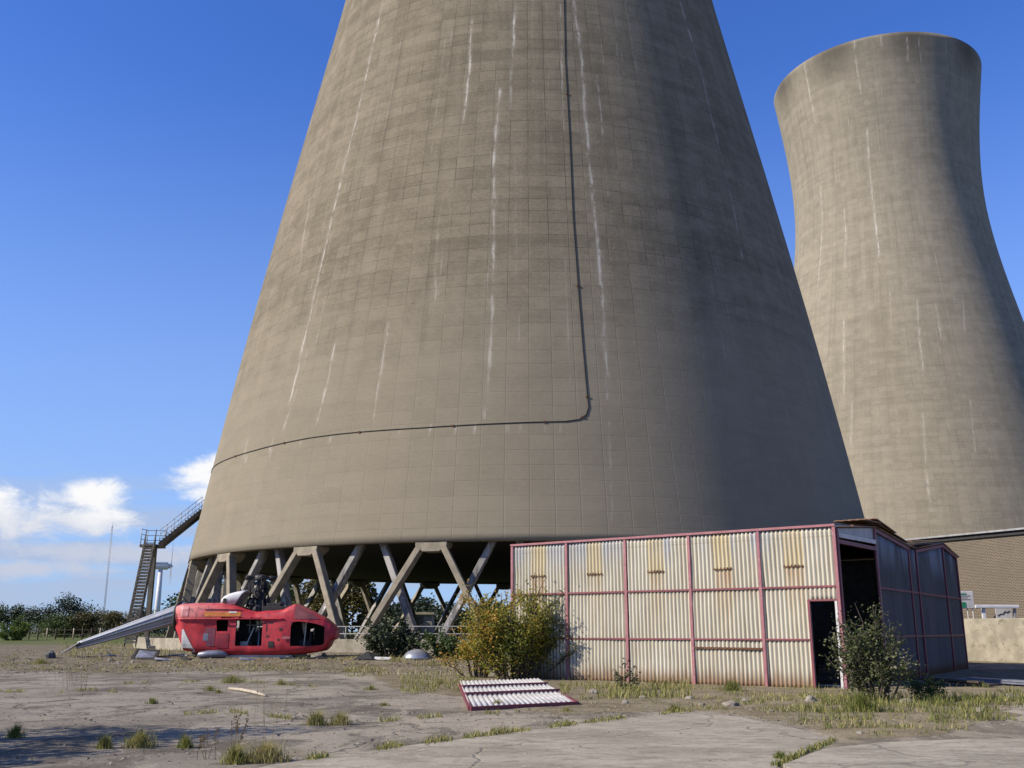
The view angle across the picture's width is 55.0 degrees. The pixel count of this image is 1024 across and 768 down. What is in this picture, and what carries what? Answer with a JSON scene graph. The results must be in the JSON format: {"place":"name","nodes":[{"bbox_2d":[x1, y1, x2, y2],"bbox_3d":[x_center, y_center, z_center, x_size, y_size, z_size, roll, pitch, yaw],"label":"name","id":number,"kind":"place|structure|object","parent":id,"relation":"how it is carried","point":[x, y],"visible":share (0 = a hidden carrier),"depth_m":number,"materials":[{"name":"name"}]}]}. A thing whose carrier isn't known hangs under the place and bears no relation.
{"place":"outdoors","nodes":[
{"label":"outdoors","id":0,"kind":"place"},
{"bbox_2d":[0,631,1023,767],"bbox_3d":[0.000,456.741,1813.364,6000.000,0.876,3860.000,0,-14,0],"label":"ground","id":1,"kind":"structure","parent":0,"point":[48,750],"depth_m":20.90,"materials":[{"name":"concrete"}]},
{"bbox_2d":[0,603,9,629],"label":"tree","id":2,"kind":"object","parent":1,"relation":"on","point":[5,612],"visible":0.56,"depth_m":145.50,"materials":[{"name":"green plant"}]},
{"bbox_2d":[3,721,26,738],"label":"grass tuft","id":3,"kind":"object","parent":1,"relation":"on","point":[15,731],"visible":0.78,"depth_m":15.30,"materials":[{"name":"green plant"}]},
{"bbox_2d":[0,614,31,640],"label":"bush","id":4,"kind":"object","parent":1,"relation":"on","point":[18,631],"visible":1,"depth_m":95.60,"materials":[{"name":"green plant"}]},
{"bbox_2d":[0,603,36,633],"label":"tree","id":5,"kind":"object","parent":1,"relation":"on","point":[13,613],"visible":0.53,"depth_m":144.97,"materials":[{"name":"green plant"}]},
{"bbox_2d":[17,603,60,636],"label":"tree","id":6,"kind":"object","parent":1,"relation":"on","point":[33,617],"visible":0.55,"depth_m":140.11,"materials":[{"name":"green plant"}]},
{"bbox_2d":[29,657,50,664],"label":"grass tuft","id":7,"kind":"object","parent":1,"relation":"on","point":[39,660],"visible":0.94,"depth_m":42.10,"materials":[{"name":"green plant"}]},
{"bbox_2d":[46,650,55,657],"bbox_3d":[-20.706,12.177,44.208,0.409,0.426,0.536,2,-14,-7],"label":"rock","id":8,"kind":"object","parent":1,"relation":"on","point":[50,654],"visible":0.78,"depth_m":44.03,"materials":[{"name":"stone"}]},
{"bbox_2d":[30,612,76,637],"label":"tree","id":9,"kind":"object","parent":1,"relation":"on","point":[53,623],"visible":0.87,"depth_m":117.94,"materials":[{"name":"green plant"}]},
{"bbox_2d":[45,666,88,689],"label":"dry weed","id":10,"kind":"object","parent":1,"relation":"on","point":[72,683],"visible":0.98,"depth_m":27.85,"materials":[{"name":"brown plant"}]},
{"bbox_2d":[46,592,88,632],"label":"tree","id":11,"kind":"object","parent":1,"relation":"on","point":[69,606],"visible":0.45,"depth_m":145.78,"materials":[{"name":"green plant"}]},
{"bbox_2d":[28,628,135,639],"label":"field fence","id":12,"kind":"object","parent":1,"relation":"on","point":[55,634],"visible":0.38,"depth_m":100.75,"materials":[{"name":"brown wood"}]},
{"bbox_2d":[71,600,95,632],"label":"tree","id":13,"kind":"object","parent":1,"relation":"on","point":[83,604],"visible":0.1,"depth_m":154.40,"materials":[{"name":"green plant"}]},
{"bbox_2d":[59,608,111,637],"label":"tree","id":14,"kind":"object","parent":1,"relation":"on","point":[87,621],"visible":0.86,"depth_m":120.39,"materials":[{"name":"green plant"}]},
{"bbox_2d":[86,604,115,635],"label":"tree","id":15,"kind":"object","parent":1,"relation":"on","point":[102,612],"visible":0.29,"depth_m":135.57,"materials":[{"name":"green plant"}]},
{"bbox_2d":[92,733,119,748],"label":"grass tuft","id":16,"kind":"object","parent":1,"relation":"on","point":[104,742],"visible":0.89,"depth_m":13.99,"materials":[{"name":"green plant"}]},
{"bbox_2d":[102,525,112,632],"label":"mast","id":17,"kind":"object","parent":1,"relation":"on","point":[108,569],"visible":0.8,"depth_m":255.78,"materials":[{"name":"metal"}]},
{"bbox_2d":[100,611,137,630],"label":"tree","id":18,"kind":"object","parent":1,"relation":"on","point":[116,619],"visible":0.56,"depth_m":135.09,"materials":[{"name":"green plant"}]},
{"bbox_2d":[119,727,158,748],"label":"grass tuft","id":19,"kind":"object","parent":1,"relation":"on","point":[138,739],"visible":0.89,"depth_m":14.09,"materials":[{"name":"green plant"}]},
{"bbox_2d":[120,607,163,635],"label":"tree","id":20,"kind":"object","parent":1,"relation":"on","point":[143,615],"visible":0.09,"depth_m":145.53,"materials":[{"name":"green plant"}]},
{"bbox_2d":[131,648,159,658],"bbox_3d":[-16.303,12.058,43.964,1.484,0.460,0.760,-5,-15,19],"label":"window frame","id":21,"kind":"object","parent":1,"relation":"on","point":[144,653],"visible":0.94,"depth_m":43.93,"materials":[{"name":"grey metal"}]},
{"bbox_2d":[144,698,158,703],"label":"grass tuft","id":22,"kind":"object","parent":1,"relation":"on","point":[151,700],"visible":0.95,"depth_m":22.45,"materials":[{"name":"green plant"}]},
{"bbox_2d":[150,603,170,635],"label":"tree","id":23,"kind":"object","parent":1,"relation":"on","point":[164,630],"visible":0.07,"depth_m":149.68,"materials":[{"name":"green plant"}]},
{"bbox_2d":[154,657,170,660],"bbox_3d":[-15.304,12.094,43.193,0.790,0.169,0.488,5,-15,-19],"label":"scrap plate","id":24,"kind":"object","parent":1,"relation":"on","point":[155,658],"visible":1,"depth_m":42.99,"materials":[{"name":"white paint"}]},
{"bbox_2d":[152,541,173,632],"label":"wind turbine","id":25,"kind":"object","parent":1,"relation":"on","point":[161,566],"visible":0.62,"depth_m":411.82,"materials":[{"name":"white paint"}]},
{"bbox_2d":[124,497,203,646],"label":"staircase","id":26,"kind":"structure","parent":1,"relation":"on","point":[147,564],"depth_m":71.01,"materials":[{"name":"metal"}]},
{"bbox_2d":[161,591,178,608],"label":"tree","id":27,"kind":"object","parent":1,"relation":"on","point":[172,604],"visible":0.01,"depth_m":135.46,"materials":[{"name":"green plant"}]},
{"bbox_2d":[158,655,186,656],"bbox_3d":[-15.354,12.317,44.485,1.324,0.129,0.220,1,-14,-6],"label":"scrap strip","id":28,"kind":"object","parent":1,"relation":"on","point":[172,656],"visible":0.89,"depth_m":44.45,"materials":[{"name":"grey metal"}]},
{"bbox_2d":[175,732,198,748],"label":"grass tuft","id":29,"kind":"object","parent":1,"relation":"on","point":[184,742],"visible":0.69,"depth_m":14.00,"materials":[{"name":"green plant"}]},
{"bbox_2d":[61,574,339,654],"bbox_3d":[-14.201,10.735,45.737,12.254,3.686,2.231,0,-14,0],"label":"helicopter","id":30,"kind":"object","parent":1,"relation":"on","point":[201,627],"visible":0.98,"depth_m":44.86,"materials":[{"name":"red paint"}]},
{"bbox_2d":[197,727,219,758],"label":"dry weed","id":31,"kind":"object","parent":1,"relation":"on","point":[204,739],"visible":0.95,"depth_m":12.80,"materials":[{"name":"brown plant"}]},
{"bbox_2d":[203,685,215,690],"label":"grass tuft","id":32,"kind":"object","parent":1,"relation":"on","point":[210,688],"visible":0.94,"depth_m":27.30,"materials":[{"name":"green plant"}]},
{"bbox_2d":[197,650,227,657],"bbox_3d":[-13.462,12.135,44.231,1.360,0.344,0.370,1,-14,-4],"label":"float tank","id":33,"kind":"object","parent":1,"relation":"on","point":[213,654],"visible":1,"depth_m":44.10,"materials":[{"name":"silver metal"}]},
{"bbox_2d":[171,576,293,629],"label":"tree","id":34,"kind":"object","parent":1,"relation":"on","point":[174,599],"visible":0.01,"depth_m":124.24,"materials":[{"name":"green plant"}]},
{"bbox_2d":[214,735,253,764],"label":"grass tuft","id":35,"kind":"object","parent":1,"relation":"on","point":[234,755],"visible":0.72,"depth_m":12.31,"materials":[{"name":"green plant"}]},
{"bbox_2d":[220,672,247,683],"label":"grass tuft","id":36,"kind":"object","parent":1,"relation":"on","point":[231,680],"visible":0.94,"depth_m":31.50,"materials":[{"name":"green plant"}]},
{"bbox_2d":[230,714,248,748],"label":"dry weed","id":37,"kind":"object","parent":1,"relation":"on","point":[236,726],"visible":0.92,"depth_m":13.00,"materials":[{"name":"brown plant"}]},
{"bbox_2d":[239,658,253,659],"bbox_3d":[-11.676,12.120,43.373,0.698,0.112,0.215,2,-14,-7],"label":"scrap plate","id":38,"kind":"object","parent":1,"relation":"on","point":[246,658],"visible":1,"depth_m":43.27,"materials":[{"name":"grey metal"}]},
{"bbox_2d":[228,687,266,696],"bbox_3d":[-7.120,8.258,26.457,0.124,0.110,3.777,8,-16,-29],"label":"stick","id":39,"kind":"object","parent":1,"relation":"on","point":[247,691],"visible":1,"depth_m":26.32,"materials":[{"name":"brown wood"}]},
{"bbox_2d":[227,655,292,656],"bbox_3d":[-11.608,12.360,44.655,3.302,0.110,0.160,0,-14,2],"label":"spar","id":40,"kind":"object","parent":1,"relation":"on","point":[259,655],"visible":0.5,"depth_m":44.58,"materials":[{"name":"grey metal"}]},
{"bbox_2d":[243,734,292,763],"bbox_3d":[-3.148,4.644,12.516,0.741,0.358,0.748,10,-17,-34],"label":"grass tuft","id":41,"kind":"object","parent":1,"relation":"on","point":[268,753],"visible":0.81,"depth_m":12.46,"materials":[{"name":"green plant"}]},
{"bbox_2d":[255,677,288,757],"bbox_3d":[-3.202,4.423,13.033,0.565,1.040,0.189,-6,-15,23],"label":"dry weed","id":42,"kind":"object","parent":1,"relation":"on","point":[263,713],"visible":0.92,"depth_m":13.00,"materials":[{"name":"brown plant"}]},
{"bbox_2d":[252,581,300,628],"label":"tree","id":43,"kind":"object","parent":1,"relation":"on","point":[291,588],"visible":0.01,"depth_m":129.12,"materials":[{"name":"green plant"}]},
{"bbox_2d":[272,678,288,684],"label":"grass tuft","id":44,"kind":"object","parent":1,"relation":"on","point":[279,682],"visible":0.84,"depth_m":30.36,"materials":[{"name":"green plant"}]},
{"bbox_2d":[295,654,306,656],"bbox_3d":[-9.654,12.355,45.042,0.500,0.280,0.400,1,-14,-6],"label":"brick block","id":45,"kind":"object","parent":1,"relation":"on","point":[302,655],"depth_m":44.84,"materials":[{"name":"concrete"}]},
{"bbox_2d":[280,657,334,658],"bbox_3d":[-9.122,12.219,43.889,2.403,0.080,0.250,1,-14,-2],"label":"plank","id":46,"kind":"object","parent":1,"relation":"on","point":[304,657],"visible":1,"depth_m":43.76,"materials":[{"name":"black wood"}]},
{"bbox_2d":[303,706,331,725],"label":"grass tuft","id":47,"kind":"object","parent":1,"relation":"on","point":[317,718],"visible":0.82,"depth_m":17.39,"materials":[{"name":"green plant"}]},
{"bbox_2d":[291,580,351,622],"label":"tree","id":48,"kind":"object","parent":1,"relation":"on","point":[318,602],"visible":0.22,"depth_m":120.30,"materials":[{"name":"green plant"}]},
{"bbox_2d":[329,709,353,725],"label":"grass tuft","id":49,"kind":"object","parent":1,"relation":"on","point":[340,719],"visible":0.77,"depth_m":17.42,"materials":[{"name":"green plant"}]},
{"bbox_2d":[316,581,384,634],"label":"tree","id":50,"kind":"object","parent":1,"relation":"on","point":[354,598],"visible":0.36,"depth_m":119.22,"materials":[{"name":"green plant"}]},
{"bbox_2d":[353,651,379,659],"bbox_3d":[-6.242,12.032,43.570,1.500,0.388,0.656,0,-14,0],"label":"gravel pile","id":51,"kind":"object","parent":1,"relation":"on","point":[367,655],"visible":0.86,"depth_m":43.46,"materials":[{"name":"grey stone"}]},
{"bbox_2d":[362,683,377,689],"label":"grass tuft","id":52,"kind":"object","parent":1,"relation":"on","point":[371,687],"visible":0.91,"depth_m":27.78,"materials":[{"name":"green plant"}]},
{"bbox_2d":[374,657,390,659],"bbox_3d":[-5.729,12.104,43.394,0.856,0.139,0.348,-2,-14,7],"label":"white sheet","id":53,"kind":"object","parent":1,"relation":"on","point":[383,658],"visible":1,"depth_m":43.37,"materials":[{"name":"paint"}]},
{"bbox_2d":[351,611,425,656],"bbox_3d":[-5.533,11.444,44.865,3.574,2.132,2.317,5,-15,-20],"label":"bush","id":54,"kind":"object","parent":1,"relation":"on","point":[381,640],"visible":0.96,"depth_m":44.84,"materials":[{"name":"green plant"}]},
{"bbox_2d":[356,600,422,632],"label":"tree","id":55,"kind":"object","parent":1,"relation":"on","point":[390,611],"visible":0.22,"depth_m":129.19,"materials":[{"name":"green plant"}]},
{"bbox_2d":[394,612,436,634],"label":"hut","id":56,"kind":"object","parent":1,"relation":"on","point":[425,618],"visible":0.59,"depth_m":124.41,"materials":[{"name":"concrete"}]},
{"bbox_2d":[417,617,422,623],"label":"window","id":57,"kind":"structure","parent":56,"relation":"in","point":[420,619],"depth_m":124.42,"materials":[{"name":"black glass"}]},
{"bbox_2d":[403,649,430,659],"bbox_3d":[-4.225,12.033,43.799,1.302,0.450,0.992,0,-14,0],"label":"dome cover","id":58,"kind":"object","parent":1,"relation":"on","point":[418,654],"visible":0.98,"depth_m":43.47,"materials":[{"name":"silver metal"}]},
{"bbox_2d":[389,592,454,634],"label":"tree","id":59,"kind":"object","parent":1,"relation":"on","point":[426,603],"visible":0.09,"depth_m":145.16,"materials":[{"name":"green plant"}]},
{"bbox_2d":[427,677,450,684],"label":"grass tuft","id":60,"kind":"object","parent":1,"relation":"on","point":[440,681],"visible":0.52,"depth_m":30.36,"materials":[{"name":"green plant"}]},
{"bbox_2d":[415,627,470,658],"bbox_3d":[-2.832,11.666,44.207,2.940,1.453,1.907,-3,-14,11],"label":"bush","id":61,"kind":"object","parent":1,"relation":"on","point":[451,641],"visible":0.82,"depth_m":43.90,"materials":[{"name":"green plant"}]},
{"bbox_2d":[421,604,472,634],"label":"tree","id":62,"kind":"object","parent":1,"relation":"on","point":[439,612],"visible":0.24,"depth_m":134.18,"materials":[{"name":"green plant"}]},
{"bbox_2d":[436,592,499,677],"bbox_3d":[-1.062,8.930,34.964,2.654,3.088,2.328,11,-18,-38],"label":"shrub","id":63,"kind":"object","parent":1,"relation":"on","point":[475,664],"visible":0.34,"depth_m":34.70,"materials":[{"name":"green plant"}]},
{"bbox_2d":[461,594,507,634],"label":"tree","id":64,"kind":"object","parent":1,"relation":"on","point":[498,595],"visible":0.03,"depth_m":134.25,"materials":[{"name":"green plant"}]},
{"bbox_2d":[133,0,863,654],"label":"cooling tower","id":65,"kind":"structure","parent":1,"relation":"on","point":[531,276],"depth_m":65.24,"materials":[{"name":"concrete"}]},
{"bbox_2d":[236,626,500,638],"bbox_3d":[-0.432,13.595,53.795,32.041,0.688,4.648,-1,-14,4],"label":"handrail","id":66,"kind":"object","parent":65,"relation":"on","point":[345,633],"visible":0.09,"depth_m":52.32,"materials":[{"name":"grey metal"}]},
{"bbox_2d":[0,641,1023,767],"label":"grass","id":67,"kind":"structure","parent":1,"relation":"on","point":[939,700],"depth_m":22.52,"materials":[{"name":"green plant"}]},
{"bbox_2d":[453,565,582,679],"bbox_3d":[0.396,8.177,33.648,4.893,3.918,2.976,-4,-15,14],"label":"shrub","id":68,"kind":"object","parent":1,"relation":"on","point":[519,646],"visible":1,"depth_m":33.30,"materials":[{"name":"green plant"}]},
{"bbox_2d":[458,678,578,710],"bbox_3d":[-0.036,7.923,25.362,2.522,0.227,9.916,1,-14,-4],"label":"fallen panel","id":69,"kind":"object","parent":1,"relation":"on","point":[522,693],"visible":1,"depth_m":23.82,"materials":[{"name":"white paint"}]},
{"bbox_2d":[259,711,831,767],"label":"concrete slab","id":70,"kind":"structure","parent":1,"relation":"on","point":[659,741],"depth_m":13.75,"materials":[{"name":"grey concrete"}]},
{"bbox_2d":[771,749,791,758],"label":"grass tuft","id":71,"kind":"object","parent":70,"relation":"on","point":[780,754],"visible":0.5,"depth_m":12.70,"materials":[{"name":"green plant"}]},
{"bbox_2d":[560,706,576,711],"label":"grass tuft","id":72,"kind":"object","parent":1,"relation":"on","point":[566,709],"visible":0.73,"depth_m":20.23,"materials":[{"name":"green plant"}]},
{"bbox_2d":[589,689,597,693],"bbox_3d":[2.160,8.145,26.038,0.246,0.158,0.259,0,-14,2],"label":"stone","id":73,"kind":"object","parent":1,"relation":"on","point":[594,691],"visible":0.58,"depth_m":25.96,"materials":[{"name":"grey stone"}]},
{"bbox_2d":[613,657,640,688],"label":"weed plant","id":74,"kind":"object","parent":1,"relation":"on","point":[619,677],"visible":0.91,"depth_m":27.36,"materials":[{"name":"green plant"}]},
{"bbox_2d":[666,703,682,711],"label":"grass tuft","id":75,"kind":"object","parent":1,"relation":"on","point":[673,707],"visible":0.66,"depth_m":20.22,"materials":[{"name":"green plant"}]},
{"bbox_2d":[722,700,739,705],"bbox_3d":[4.802,7.027,21.591,0.382,0.164,0.353,-4,-15,17],"label":"stone","id":76,"kind":"object","parent":1,"relation":"on","point":[731,703],"visible":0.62,"depth_m":21.48,"materials":[{"name":"grey stone"}]},
{"bbox_2d":[714,677,749,690],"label":"grass tuft","id":77,"kind":"object","parent":1,"relation":"on","point":[731,686],"visible":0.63,"depth_m":26.83,"materials":[{"name":"green plant"}]},
{"bbox_2d":[510,518,968,688],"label":"metal shed","id":78,"kind":"structure","parent":1,"relation":"on","point":[752,607],"depth_m":32.16,"materials":[{"name":"white metal"}]},
{"bbox_2d":[805,695,816,700],"bbox_3d":[7.020,7.409,23.121,0.290,0.172,0.324,-1,-14,2],"label":"stone","id":79,"kind":"object","parent":1,"relation":"on","point":[810,698],"visible":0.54,"depth_m":23.02,"materials":[{"name":"grey stone"}]},
{"bbox_2d":[818,684,840,686],"bbox_3d":[9.742,8.934,29.096,1.200,0.107,0.700,8,-16,-28],"label":"board","id":80,"kind":"object","parent":1,"relation":"on","point":[829,685],"visible":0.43,"depth_m":28.73,"materials":[{"name":"white paint"}]},
{"bbox_2d":[818,664,850,684],"bbox_3d":[10.011,8.995,30.417,0.700,0.600,1.000,-11,-18,37],"label":"pallet stack","id":81,"kind":"object","parent":1,"relation":"on","point":[825,674],"visible":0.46,"depth_m":30.05,"materials":[{"name":"black wood"}]},
{"bbox_2d":[841,688,883,711],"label":"grass tuft","id":82,"kind":"object","parent":1,"relation":"on","point":[859,701],"visible":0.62,"depth_m":20.20,"materials":[{"name":"green plant"}]},
{"bbox_2d":[819,598,925,701],"bbox_3d":[8.569,6.353,23.457,2.306,2.466,1.936,-2,-14,9],"label":"shrub","id":83,"kind":"object","parent":1,"relation":"on","point":[868,667],"visible":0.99,"depth_m":23.14,"materials":[{"name":"green plant"}]},
{"bbox_2d":[774,32,1023,538],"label":"cooling tower","id":84,"kind":"structure","parent":1,"relation":"on","point":[914,316],"depth_m":153.50,"materials":[{"name":"concrete"}]},
{"bbox_2d":[783,738,1023,767],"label":"concrete slab","id":85,"kind":"structure","parent":1,"relation":"on","point":[984,753],"depth_m":12.98,"materials":[{"name":"grey concrete"}]},
{"bbox_2d":[900,669,945,698],"bbox_3d":[9.932,7.299,23.812,1.139,0.785,0.883,3,-14,-13],"label":"weed plant","id":86,"kind":"object","parent":1,"relation":"on","point":[917,687],"visible":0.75,"depth_m":23.67,"materials":[{"name":"green plant"}]},
{"bbox_2d":[913,677,998,685],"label":"loose boards","id":87,"kind":"object","parent":1,"relation":"on","point":[960,681],"visible":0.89,"depth_m":29.41,"materials":[{"name":"grey wood"}]},
{"bbox_2d":[905,527,1023,618],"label":"brick building","id":88,"kind":"structure","parent":1,"relation":"on","point":[991,567],"depth_m":55.29,"materials":[{"name":"brick"}]},
{"bbox_2d":[961,591,973,618],"bbox_3d":[25.008,13.230,54.022,0.962,3.647,0.125,0,-14,0],"label":"sign","id":89,"kind":"object","parent":1,"relation":"on","point":[967,599],"visible":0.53,"depth_m":54.29,"materials":[{"name":"white metal"}]},
{"bbox_2d":[956,677,1023,684],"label":"loose boards","id":90,"kind":"object","parent":1,"relation":"on","point":[1004,681],"visible":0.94,"depth_m":29.66,"materials":[{"name":"grey wood"}]},
{"bbox_2d":[964,618,1023,662],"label":"concrete wall","id":91,"kind":"structure","parent":1,"relation":"on","point":[996,639],"depth_m":49.26,"materials":[{"name":"beige concrete"}]},
{"bbox_2d":[975,605,1019,617],"bbox_3d":[25.496,13.062,51.438,2.316,2.953,0.260,0,-14,0],"label":"barrier rail","id":92,"kind":"object","parent":1,"relation":"on","point":[983,607],"visible":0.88,"depth_m":51.66,"materials":[{"name":"white metal"}]},
{"bbox_2d":[995,608,1011,617],"bbox_3d":[26.099,13.281,51.972,0.834,2.789,0.117,0,-14,0],"label":"notice","id":93,"kind":"object","parent":1,"relation":"on","point":[1003,612],"visible":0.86,"depth_m":52.21,"materials":[{"name":"white paint"}]},
{"bbox_2d":[0,0,1023,630],"label":"sky","id":94,"kind":"structure","parent":0,"point":[150,150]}
]}

